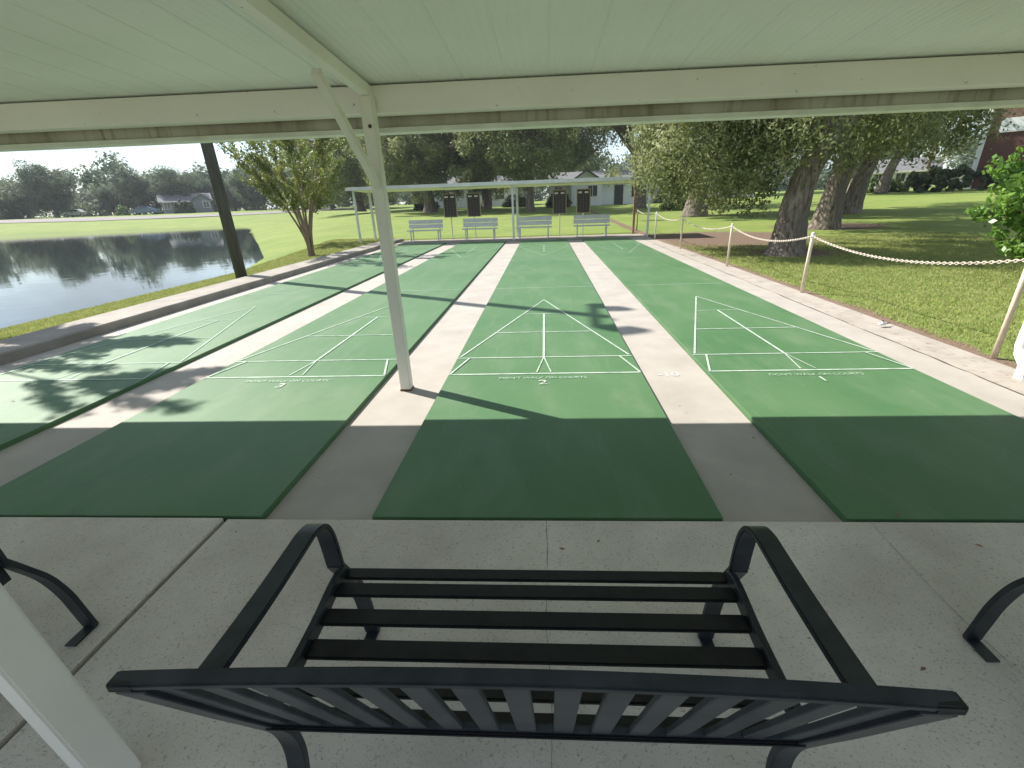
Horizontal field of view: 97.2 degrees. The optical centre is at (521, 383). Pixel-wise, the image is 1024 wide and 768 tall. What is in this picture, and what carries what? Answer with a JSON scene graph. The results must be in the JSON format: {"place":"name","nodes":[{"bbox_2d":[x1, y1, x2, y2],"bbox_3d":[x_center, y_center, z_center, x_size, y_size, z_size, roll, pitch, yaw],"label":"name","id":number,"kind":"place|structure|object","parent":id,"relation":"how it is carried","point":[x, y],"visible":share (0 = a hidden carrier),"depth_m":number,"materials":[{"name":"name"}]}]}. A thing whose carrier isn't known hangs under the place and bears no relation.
{"place":"outdoors","nodes":[
{"label":"outdoors","id":0,"kind":"place"},
{"bbox_2d":[0,517,223,749],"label":"slab","id":1,"kind":"structure","parent":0,"point":[114,575],"depth_m":2.13,"materials":[{"name":"concrete"}]},
{"bbox_2d":[0,548,98,646],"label":"metal bench","id":2,"kind":"object","parent":1,"relation":"on","point":[69,598],"visible":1,"depth_m":1.69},
{"bbox_2d":[0,226,263,329],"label":"pond water","id":3,"kind":"structure","parent":0,"point":[45,275],"depth_m":17.93,"materials":[{"name":"grey liquid"}]},
{"bbox_2d":[0,208,353,222],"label":"road","id":4,"kind":"structure","parent":0,"point":[91,219],"depth_m":68.55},
{"bbox_2d":[0,239,403,365],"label":"kerb walk","id":5,"kind":"structure","parent":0,"point":[19,347],"depth_m":7.25,"materials":[{"name":"concrete"}]},
{"bbox_2d":[0,243,446,450],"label":"shuffleboard court","id":6,"kind":"object","parent":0,"point":[32,408],"visible":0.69,"depth_m":5.42,"materials":[{"name":"green paint"}]},
{"bbox_2d":[0,292,334,380],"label":"painted court lines","id":7,"kind":"object","parent":6,"relation":"on","point":[132,352],"visible":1,"depth_m":5.07,"materials":[{"name":"white paint"}]},
{"bbox_2d":[0,243,458,485],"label":"concrete strip","id":8,"kind":"object","parent":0,"point":[20,458],"visible":0.28,"depth_m":4.25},
{"bbox_2d":[0,241,505,522],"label":"shuffleboard court","id":9,"kind":"object","parent":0,"point":[216,459],"visible":0.61,"depth_m":3.43,"materials":[{"name":"green paint"}]},
{"bbox_2d":[246,379,328,381],"bbox_3d":[-2.234,-0.031,4.311,0.808,0.001,0.048,-1,22,3],"label":"painted warning","id":10,"kind":"object","parent":9,"relation":"on","point":[285,380],"visible":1,"depth_m":4.31,"materials":[{"name":"paint"}]},
{"bbox_2d":[205,289,458,377],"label":"painted court lines","id":11,"kind":"object","parent":9,"relation":"on","point":[318,358],"visible":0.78,"depth_m":4.84,"materials":[{"name":"paint"}]},
{"bbox_2d":[266,241,520,519],"bbox_3d":[-0.691,-2.292,10.433,0.608,0.462,17.124,-1,22,3],"label":"concrete strip","id":12,"kind":"object","parent":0,"point":[355,466],"visible":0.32,"depth_m":3.40,"materials":[{"name":"concrete"}]},
{"bbox_2d":[311,68,413,390],"bbox_3d":[-1.099,-0.874,3.350,0.100,2.295,0.863,-1,22,3],"label":"roof post","id":13,"kind":"object","parent":12,"relation":"on","point":[371,163],"visible":1,"depth_m":3.48,"materials":[{"name":"beige paint"}]},
{"bbox_2d":[0,0,1023,151],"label":"patio roof","id":14,"kind":"structure","parent":13,"relation":"on","point":[77,74],"depth_m":2.98,"materials":[{"name":"metal"}]},
{"bbox_2d":[0,115,988,216],"label":"sky","id":15,"kind":"structure","parent":0,"point":[180,156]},
{"bbox_2d":[0,519,1023,767],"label":"slab","id":16,"kind":"structure","parent":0,"point":[894,617],"depth_m":1.75,"materials":[{"name":"concrete"}]},
{"bbox_2d":[0,583,141,767],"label":"roof post","id":17,"kind":"object","parent":16,"relation":"on","point":[45,695],"visible":0.88,"depth_m":1.13,"materials":[{"name":"beige paint"}]},
{"bbox_2d":[106,523,968,767],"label":"metal bench","id":18,"kind":"object","parent":16,"relation":"on","point":[214,686],"visible":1,"depth_m":0.98,"materials":[{"name":"metal"}]},
{"bbox_2d":[546,520,551,767],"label":"hairline crack","id":19,"kind":"object","parent":16,"relation":"on","point":[546,630],"visible":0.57,"depth_m":1.84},
{"bbox_2d":[875,527,1023,674],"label":"hairline crack","id":20,"kind":"object","parent":16,"relation":"on","point":[930,586],"visible":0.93,"depth_m":1.89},
{"bbox_2d":[962,577,1023,662],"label":"metal bench","id":21,"kind":"object","parent":16,"relation":"on","point":[996,605],"visible":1,"depth_m":1.57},
{"bbox_2d":[0,185,1023,368],"bbox_3d":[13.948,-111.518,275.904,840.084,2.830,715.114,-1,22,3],"label":"lawn","id":22,"kind":"structure","parent":0,"point":[277,235],"depth_m":23.13,"materials":[{"name":"plant"}]},
{"bbox_2d":[0,177,53,218],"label":"pond tree","id":23,"kind":"object","parent":22,"relation":"on","point":[37,210],"visible":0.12,"depth_m":86.98,"materials":[{"name":"plant"}]},
{"bbox_2d":[0,155,78,217],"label":"pond tree","id":24,"kind":"object","parent":22,"relation":"on","point":[36,184],"visible":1,"depth_m":82.88,"materials":[{"name":"plant"}]},
{"bbox_2d":[61,209,91,216],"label":"parked car","id":25,"kind":"object","parent":22,"relation":"on","point":[77,211],"visible":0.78,"depth_m":91.24,"materials":[{"name":"paint"}]},
{"bbox_2d":[85,184,134,215],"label":"pond tree","id":26,"kind":"object","parent":22,"relation":"on","point":[106,195],"visible":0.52,"depth_m":93.38,"materials":[{"name":"plant"}]},
{"bbox_2d":[115,205,130,215],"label":"bush","id":27,"kind":"object","parent":22,"relation":"on","point":[120,210],"visible":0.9,"depth_m":83.14,"materials":[{"name":"green plant"}]},
{"bbox_2d":[108,167,160,214],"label":"pond tree","id":28,"kind":"object","parent":22,"relation":"on","point":[132,186],"visible":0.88,"depth_m":91.48,"materials":[{"name":"plant"}]},
{"bbox_2d":[129,206,160,214],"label":"parked car","id":29,"kind":"object","parent":22,"relation":"on","point":[143,209],"visible":0.95,"depth_m":82.70,"materials":[{"name":"blue paint"}]},
{"bbox_2d":[145,163,202,199],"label":"pond tree","id":30,"kind":"object","parent":22,"relation":"on","point":[167,181],"visible":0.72,"depth_m":91.14,"materials":[{"name":"plant"}]},
{"bbox_2d":[173,199,195,213],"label":"bush","id":31,"kind":"object","parent":22,"relation":"on","point":[180,207],"visible":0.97,"depth_m":86.61,"materials":[{"name":"green plant"}]},
{"bbox_2d":[156,193,213,213],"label":"house","id":32,"kind":"structure","parent":22,"relation":"on","point":[200,202],"depth_m":91.27,"materials":[{"name":"grey paint"}]},
{"bbox_2d":[163,203,171,209],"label":"window","id":33,"kind":"structure","parent":32,"relation":"in","point":[166,205],"depth_m":89.53,"materials":[{"name":"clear glass"}]},
{"bbox_2d":[202,201,209,207],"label":"window","id":34,"kind":"structure","parent":32,"relation":"in","point":[206,204],"depth_m":92.04,"materials":[{"name":"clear glass"}]},
{"bbox_2d":[168,165,214,202],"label":"pond tree","id":35,"kind":"object","parent":22,"relation":"on","point":[202,182],"visible":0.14,"depth_m":101.53,"materials":[{"name":"plant"}]},
{"bbox_2d":[0,237,394,339],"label":"bank grass","id":36,"kind":"structure","parent":22,"relation":"on","point":[332,246],"depth_m":10.38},
{"bbox_2d":[200,143,246,278],"bbox_3d":[-6.637,-6.455,9.191,0.618,8.890,1.620,-1,22,3],"label":"light pole","id":37,"kind":"object","parent":22,"relation":"on","point":[219,193],"visible":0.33,"depth_m":10.15,"materials":[{"name":"brown wood"}]},
{"bbox_2d":[205,178,251,210],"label":"pond tree","id":38,"kind":"object","parent":22,"relation":"on","point":[234,202],"visible":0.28,"depth_m":102.64,"materials":[{"name":"plant"}]},
{"bbox_2d":[225,162,273,209],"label":"pond tree","id":39,"kind":"object","parent":22,"relation":"on","point":[241,190],"visible":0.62,"depth_m":97.31,"materials":[{"name":"plant"}]},
{"bbox_2d":[215,137,347,256],"bbox_3d":[-7.259,-6.496,14.810,3.582,4.560,3.731,6,23,18],"label":"crape myrtle","id":40,"kind":"object","parent":22,"relation":"on","point":[310,190],"visible":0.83,"depth_m":14.42,"materials":[{"name":"green plant"}]},
{"bbox_2d":[245,138,343,233],"bbox_3d":[-9.336,-8.338,19.395,4.072,4.433,3.916,-1,22,3],"label":"crape myrtle","id":41,"kind":"object","parent":22,"relation":"on","point":[273,187],"visible":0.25,"depth_m":18.84,"materials":[{"name":"green plant"}]},
{"bbox_2d":[315,184,348,208],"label":"pond tree","id":42,"kind":"object","parent":22,"relation":"on","point":[332,206],"visible":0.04,"depth_m":84.85,"materials":[{"name":"plant"}]},
{"bbox_2d":[265,137,406,211],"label":"oak tree","id":43,"kind":"object","parent":22,"relation":"on","point":[351,173],"visible":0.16,"depth_m":56.62,"materials":[{"name":"green plant"}]},
{"bbox_2d":[354,177,397,205],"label":"pond tree","id":44,"kind":"object","parent":22,"relation":"on","point":[389,199],"visible":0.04,"depth_m":78.13,"materials":[{"name":"plant"}]},
{"bbox_2d":[339,132,485,212],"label":"oak tree","id":45,"kind":"object","parent":22,"relation":"on","point":[401,152],"visible":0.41,"depth_m":44.90,"materials":[{"name":"green plant"}]},
{"bbox_2d":[413,197,439,210],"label":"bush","id":46,"kind":"object","parent":22,"relation":"on","point":[417,207],"visible":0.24,"depth_m":55.01,"materials":[{"name":"green plant"}]},
{"bbox_2d":[432,175,520,207],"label":"house","id":47,"kind":"structure","parent":22,"relation":"on","point":[463,202],"depth_m":60.94,"materials":[{"name":"white"}]},
{"bbox_2d":[495,190,504,199],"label":"window","id":48,"kind":"structure","parent":47,"relation":"in","point":[502,196],"depth_m":60.73,"materials":[{"name":"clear glass"}]},
{"bbox_2d":[424,132,553,209],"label":"oak tree","id":49,"kind":"object","parent":22,"relation":"on","point":[486,201],"visible":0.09,"depth_m":50.14,"materials":[{"name":"green plant"}]},
{"bbox_2d":[0,130,979,219],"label":"wood","id":50,"kind":"object","parent":22,"relation":"on","point":[111,169],"visible":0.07,"depth_m":98.67,"materials":[{"name":"plant"}]},
{"bbox_2d":[424,127,581,211],"bbox_3d":[-1.276,-22.543,41.206,16.194,12.998,13.582,-1,22,3],"label":"oak tree","id":51,"kind":"object","parent":22,"relation":"on","point":[516,155],"visible":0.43,"depth_m":39.47,"materials":[{"name":"green plant"}]},
{"bbox_2d":[501,193,525,207],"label":"bush","id":52,"kind":"object","parent":22,"relation":"on","point":[507,202],"visible":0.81,"depth_m":55.31,"materials":[{"name":"green plant"}]},
{"bbox_2d":[545,194,571,207],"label":"bush","id":53,"kind":"object","parent":22,"relation":"on","point":[549,203],"visible":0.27,"depth_m":50.00,"materials":[{"name":"green plant"}]},
{"bbox_2d":[536,126,616,172],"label":"oak tree","id":54,"kind":"object","parent":22,"relation":"on","point":[587,140],"visible":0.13,"depth_m":59.36,"materials":[{"name":"green plant"}]},
{"bbox_2d":[547,168,658,205],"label":"house","id":55,"kind":"structure","parent":22,"relation":"on","point":[605,194],"depth_m":51.84,"materials":[{"name":"white"}]},
{"bbox_2d":[587,185,597,196],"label":"window","id":56,"kind":"structure","parent":55,"relation":"in","point":[594,188],"depth_m":50.57,"materials":[{"name":"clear glass"}]},
{"bbox_2d":[614,185,623,203],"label":"door","id":57,"kind":"structure","parent":55,"relation":"in","point":[618,190],"depth_m":51.91,"materials":[{"name":"grey glass"}]},
{"bbox_2d":[582,124,648,207],"bbox_3d":[9.860,-22.242,39.224,12.450,13.176,11.962,-1,22,3],"label":"oak tree","id":58,"kind":"object","parent":22,"relation":"on","point":[620,130],"visible":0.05,"depth_m":39.85,"materials":[{"name":"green plant"}]},
{"bbox_2d":[653,189,666,203],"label":"bush","id":59,"kind":"object","parent":22,"relation":"on","point":[657,201],"visible":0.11,"depth_m":49.93,"materials":[{"name":"green plant"}]},
{"bbox_2d":[602,122,765,216],"bbox_3d":[11.560,-15.821,26.538,12.244,11.456,9.752,13,27,33],"label":"oak tree","id":60,"kind":"object","parent":22,"relation":"on","point":[688,211],"depth_m":28.03,"materials":[{"name":"green plant"}]},
{"bbox_2d":[659,189,710,210],"bbox_3d":[13.230,-14.778,36.423,4.040,2.055,2.435,-1,22,3],"label":"bush","id":61,"kind":"object","parent":22,"relation":"on","point":[672,207],"visible":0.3,"depth_m":36.11,"materials":[{"name":"green plant"}]},
{"bbox_2d":[623,111,952,256],"bbox_3d":[8.166,-8.136,11.804,11.258,9.069,7.761,-1,22,3],"label":"oak tree","id":62,"kind":"object","parent":22,"relation":"on","point":[729,172],"visible":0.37,"depth_m":11.11,"materials":[{"name":"green plant"}]},
{"bbox_2d":[827,152,865,192],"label":"oak tree","id":63,"kind":"object","parent":22,"relation":"on","point":[854,172],"depth_m":42.80,"materials":[{"name":"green plant"}]},
{"bbox_2d":[723,108,1020,229],"bbox_3d":[11.840,-11.012,16.780,13.360,10.204,12.874,-1,22,3],"label":"oak tree","id":64,"kind":"object","parent":22,"relation":"on","point":[828,213],"visible":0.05,"depth_m":16.38,"materials":[{"name":"green plant"}]},
{"bbox_2d":[866,177,908,193],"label":"hedge","id":65,"kind":"object","parent":22,"relation":"on","point":[896,185],"visible":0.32,"depth_m":44.19,"materials":[{"name":"green plant"}]},
{"bbox_2d":[873,115,930,193],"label":"oak tree","id":66,"kind":"object","parent":22,"relation":"on","point":[883,185],"depth_m":42.49,"materials":[{"name":"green plant"}]},
{"bbox_2d":[803,108,1003,213],"bbox_3d":[18.537,-15.308,23.979,13.004,11.990,12.430,-10,24,-19],"label":"oak tree","id":67,"kind":"object","parent":22,"relation":"on","point":[855,195],"visible":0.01,"depth_m":24.79,"materials":[{"name":"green plant"}]},
{"bbox_2d":[872,156,943,188],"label":"house","id":68,"kind":"structure","parent":22,"relation":"on","point":[903,172],"depth_m":55.69,"materials":[{"name":"white"}]},
{"bbox_2d":[873,174,881,182],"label":"window","id":69,"kind":"structure","parent":68,"relation":"in","point":[878,176],"depth_m":57.03,"materials":[{"name":"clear glass"}]},
{"bbox_2d":[895,173,906,181],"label":"window","id":70,"kind":"structure","parent":68,"relation":"in","point":[902,175],"depth_m":55.66,"materials":[{"name":"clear glass"}]},
{"bbox_2d":[916,109,988,185],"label":"oak tree","id":71,"kind":"object","parent":22,"relation":"on","point":[953,151],"visible":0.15,"depth_m":51.65,"materials":[{"name":"green plant"}]},
{"bbox_2d":[905,163,1023,192],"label":"hedge","id":72,"kind":"object","parent":22,"relation":"on","point":[937,177],"visible":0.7,"depth_m":39.28,"materials":[{"name":"green plant"}]},
{"bbox_2d":[964,145,1023,261],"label":"shrub","id":73,"kind":"object","parent":22,"relation":"on","point":[1009,202],"visible":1,"depth_m":7.58,"materials":[{"name":"green plant"}]},
{"bbox_2d":[965,107,1023,188],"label":"brick house","id":74,"kind":"structure","parent":22,"relation":"on","point":[1004,149],"depth_m":39.83,"materials":[{"name":"brown"}]},
{"bbox_2d":[999,116,1023,132],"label":"window","id":75,"kind":"structure","parent":74,"relation":"in","point":[1018,121],"depth_m":39.09,"materials":[{"name":"white"}]},
{"bbox_2d":[990,270,1023,358],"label":"chain post","id":76,"kind":"object","parent":22,"relation":"on","point":[1007,320],"visible":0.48,"depth_m":4.17,"materials":[{"name":"brown wood"}]},
{"bbox_2d":[814,236,1023,264],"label":"chain","id":77,"kind":"object","parent":76,"relation":"hanging from","point":[922,262],"visible":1,"depth_m":5.04,"materials":[{"name":"fabric"}]},
{"bbox_2d":[394,234,635,244],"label":"walk","id":78,"kind":"structure","parent":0,"point":[517,239],"depth_m":19.07,"materials":[{"name":"concrete"}]},
{"bbox_2d":[407,219,442,241],"bbox_3d":[-4.148,-6.631,19.532,1.500,0.856,0.468,0,22,5],"label":"plank bench","id":79,"kind":"object","parent":78,"relation":"on","point":[428,223],"visible":1,"depth_m":19.58,"materials":[{"name":"white metal"}]},
{"bbox_2d":[442,193,457,239],"bbox_3d":[-3.030,-7.224,19.543,0.580,1.870,0.071,0,22,5],"label":"scoreboard","id":80,"kind":"object","parent":78,"relation":"on","point":[450,205],"visible":1,"depth_m":19.35,"materials":[{"name":"black metal"}]},
{"bbox_2d":[466,192,480,238],"bbox_3d":[-2.012,-7.236,19.486,0.580,1.870,0.071,0,22,5],"label":"scoreboard","id":81,"kind":"object","parent":78,"relation":"on","point":[473,206],"visible":1,"depth_m":19.29,"materials":[{"name":"black metal"}]},
{"bbox_2d":[462,218,497,239],"bbox_3d":[-1.756,-6.622,19.307,1.500,0.856,0.468,0,22,5],"label":"plank bench","id":82,"kind":"object","parent":78,"relation":"on","point":[489,221],"visible":1,"depth_m":19.35,"materials":[{"name":"white metal"}]},
{"bbox_2d":[345,176,650,242],"bbox_3d":[-0.873,-7.218,18.877,12.280,2.200,2.060,1,22,6],"label":"shade shelter","id":83,"kind":"object","parent":78,"relation":"on","point":[517,184],"visible":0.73,"depth_m":18.10,"materials":[{"name":"white metal"}]},
{"bbox_2d":[516,216,551,238],"bbox_3d":[0.538,-6.632,19.133,1.500,0.856,0.468,0,22,5],"label":"plank bench","id":84,"kind":"object","parent":78,"relation":"on","point":[525,221],"visible":0.99,"depth_m":19.18,"materials":[{"name":"wood"}]},
{"bbox_2d":[553,189,566,235],"bbox_3d":[1.642,-7.281,19.283,0.580,1.870,0.071,0,22,5],"label":"scoreboard","id":85,"kind":"object","parent":78,"relation":"on","point":[559,202],"visible":1,"depth_m":19.09,"materials":[{"name":"black metal"}]},
{"bbox_2d":[576,188,590,235],"bbox_3d":[2.641,-7.293,19.227,0.580,1.870,0.071,0,22,5],"label":"scoreboard","id":86,"kind":"object","parent":78,"relation":"on","point":[583,201],"visible":1,"depth_m":19.04,"materials":[{"name":"black metal"}]},
{"bbox_2d":[574,214,609,236],"bbox_3d":[2.949,-6.623,18.906,1.500,0.856,0.468,0,22,5],"label":"plank bench","id":87,"kind":"object","parent":78,"relation":"on","point":[591,218],"visible":1,"depth_m":18.95,"materials":[{"name":"wood"}]},
{"bbox_2d":[372,239,722,520],"bbox_3d":[0.525,-2.324,10.358,1.829,0.500,17.120,-1,22,3],"label":"shuffleboard court","id":88,"kind":"object","parent":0,"point":[490,445],"visible":0.76,"depth_m":3.24,"materials":[{"name":"green paint"}]},
{"bbox_2d":[499,376,586,378],"bbox_3d":[0.201,-0.061,4.175,0.808,0.001,0.048,-1,22,3],"label":"painted warning","id":89,"kind":"object","parent":88,"relation":"on","point":[546,377],"visible":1,"depth_m":4.18,"materials":[{"name":"paint"}]},
{"bbox_2d":[449,286,640,374],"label":"painted court lines","id":90,"kind":"object","parent":88,"relation":"on","point":[544,348],"visible":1,"depth_m":4.75,"materials":[{"name":"white paint"}]},
{"bbox_2d":[568,240,841,521],"bbox_3d":[1.743,-2.321,10.298,0.608,0.462,17.124,-1,22,3],"label":"concrete strip","id":91,"kind":"object","parent":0,"point":[714,428],"visible":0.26,"depth_m":3.25,"materials":[{"name":"concrete"}]},
{"bbox_2d":[582,237,1023,522],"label":"shuffleboard court","id":92,"kind":"object","parent":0,"point":[887,445],"visible":0.65,"depth_m":3.37,"materials":[{"name":"green paint"}]},
{"bbox_2d":[11,306,1007,670],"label":"fallen leaves","id":93,"kind":"object","parent":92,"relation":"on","point":[599,540],"visible":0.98,"depth_m":2.17,"materials":[{"name":"brown plant"}]},
{"bbox_2d":[661,283,913,370],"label":"painted court lines","id":94,"kind":"object","parent":92,"relation":"on","point":[708,364],"visible":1,"depth_m":4.61,"materials":[{"name":"white paint"}]},
{"bbox_2d":[769,372,862,374],"bbox_3d":[2.635,-0.091,4.040,0.808,0.001,0.048,-1,22,3],"label":"painted warning","id":95,"kind":"object","parent":92,"relation":"on","point":[816,374],"visible":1,"depth_m":4.04,"materials":[{"name":"paint"}]},
{"bbox_2d":[629,237,1023,418],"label":"concrete strip","id":96,"kind":"object","parent":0,"point":[1005,399],"visible":0.38,"depth_m":4.66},
{"bbox_2d":[632,234,1023,395],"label":"kerb walk","id":97,"kind":"structure","parent":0,"point":[984,368],"depth_m":5.22,"materials":[{"name":"concrete"}]},
{"bbox_2d":[654,212,657,239],"bbox_3d":[4.959,-5.823,16.645,0.064,0.990,0.064,-1,22,3],"label":"chain post","id":98,"kind":"object","parent":97,"relation":"on","point":[655,226],"visible":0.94,"depth_m":16.63,"materials":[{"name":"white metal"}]},
{"bbox_2d":[679,216,683,248],"bbox_3d":[4.813,-4.525,13.560,0.064,0.960,0.064,-1,22,3],"label":"chain post","id":99,"kind":"object","parent":97,"relation":"on","point":[681,232],"visible":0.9,"depth_m":13.53,"materials":[{"name":"brown wood"}]},
{"bbox_2d":[683,218,730,229],"bbox_3d":[4.708,-4.108,11.664,0.034,0.200,3.853,-1,22,3],"label":"chain","id":100,"kind":"object","parent":99,"relation":"hanging from","point":[705,228],"visible":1,"depth_m":11.63,"materials":[{"name":"fabric"}]},
{"bbox_2d":[726,223,733,265],"bbox_3d":[4.625,-3.061,10.026,0.064,0.950,0.064,-1,22,3],"label":"chain post","id":101,"kind":"object","parent":97,"relation":"on","point":[729,245],"visible":0.9,"depth_m":10.00,"materials":[{"name":"brown wood"}]},
{"bbox_2d":[800,232,814,292],"bbox_3d":[4.529,-1.895,7.155,0.064,0.970,0.064,-1,22,3],"label":"chain post","id":102,"kind":"object","parent":97,"relation":"on","point":[807,263],"visible":0.9,"depth_m":7.13,"materials":[{"name":"brown wood"}]},
{"bbox_2d":[733,226,810,241],"bbox_3d":[4.566,-2.788,8.464,0.034,0.204,3.123,-1,22,2],"label":"chain","id":103,"kind":"object","parent":102,"relation":"hanging from","point":[797,239],"visible":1,"depth_m":8.22,"materials":[{"name":"fabric"}]},
{"bbox_2d":[639,237,1023,394],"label":"kerb joint","id":104,"kind":"object","parent":97,"relation":"on","point":[875,334],"visible":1,"depth_m":4.91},
{"bbox_2d":[1013,351,1023,380],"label":"roof post","id":105,"kind":"object","parent":97,"relation":"on","point":[1017,374],"visible":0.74,"depth_m":3.81,"materials":[{"name":"beige paint"}]},
{"bbox_2d":[1014,322,1023,377],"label":"downspout","id":106,"kind":"object","parent":105,"relation":"attached to","point":[1019,347],"visible":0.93,"depth_m":3.84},
{"bbox_2d":[668,231,1023,362],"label":"lawn grass","id":107,"kind":"structure","parent":0,"point":[867,247],"depth_m":8.70,"materials":[{"name":"plant"}]},
{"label":"joint base","id":108,"kind":"structure","parent":0,"visible":0},
{"bbox_2d":[0,245,397,372],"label":"concrete strip","id":109,"kind":"object","parent":108,"relation":"on","point":[38,357],"visible":0.1,"depth_m":6.86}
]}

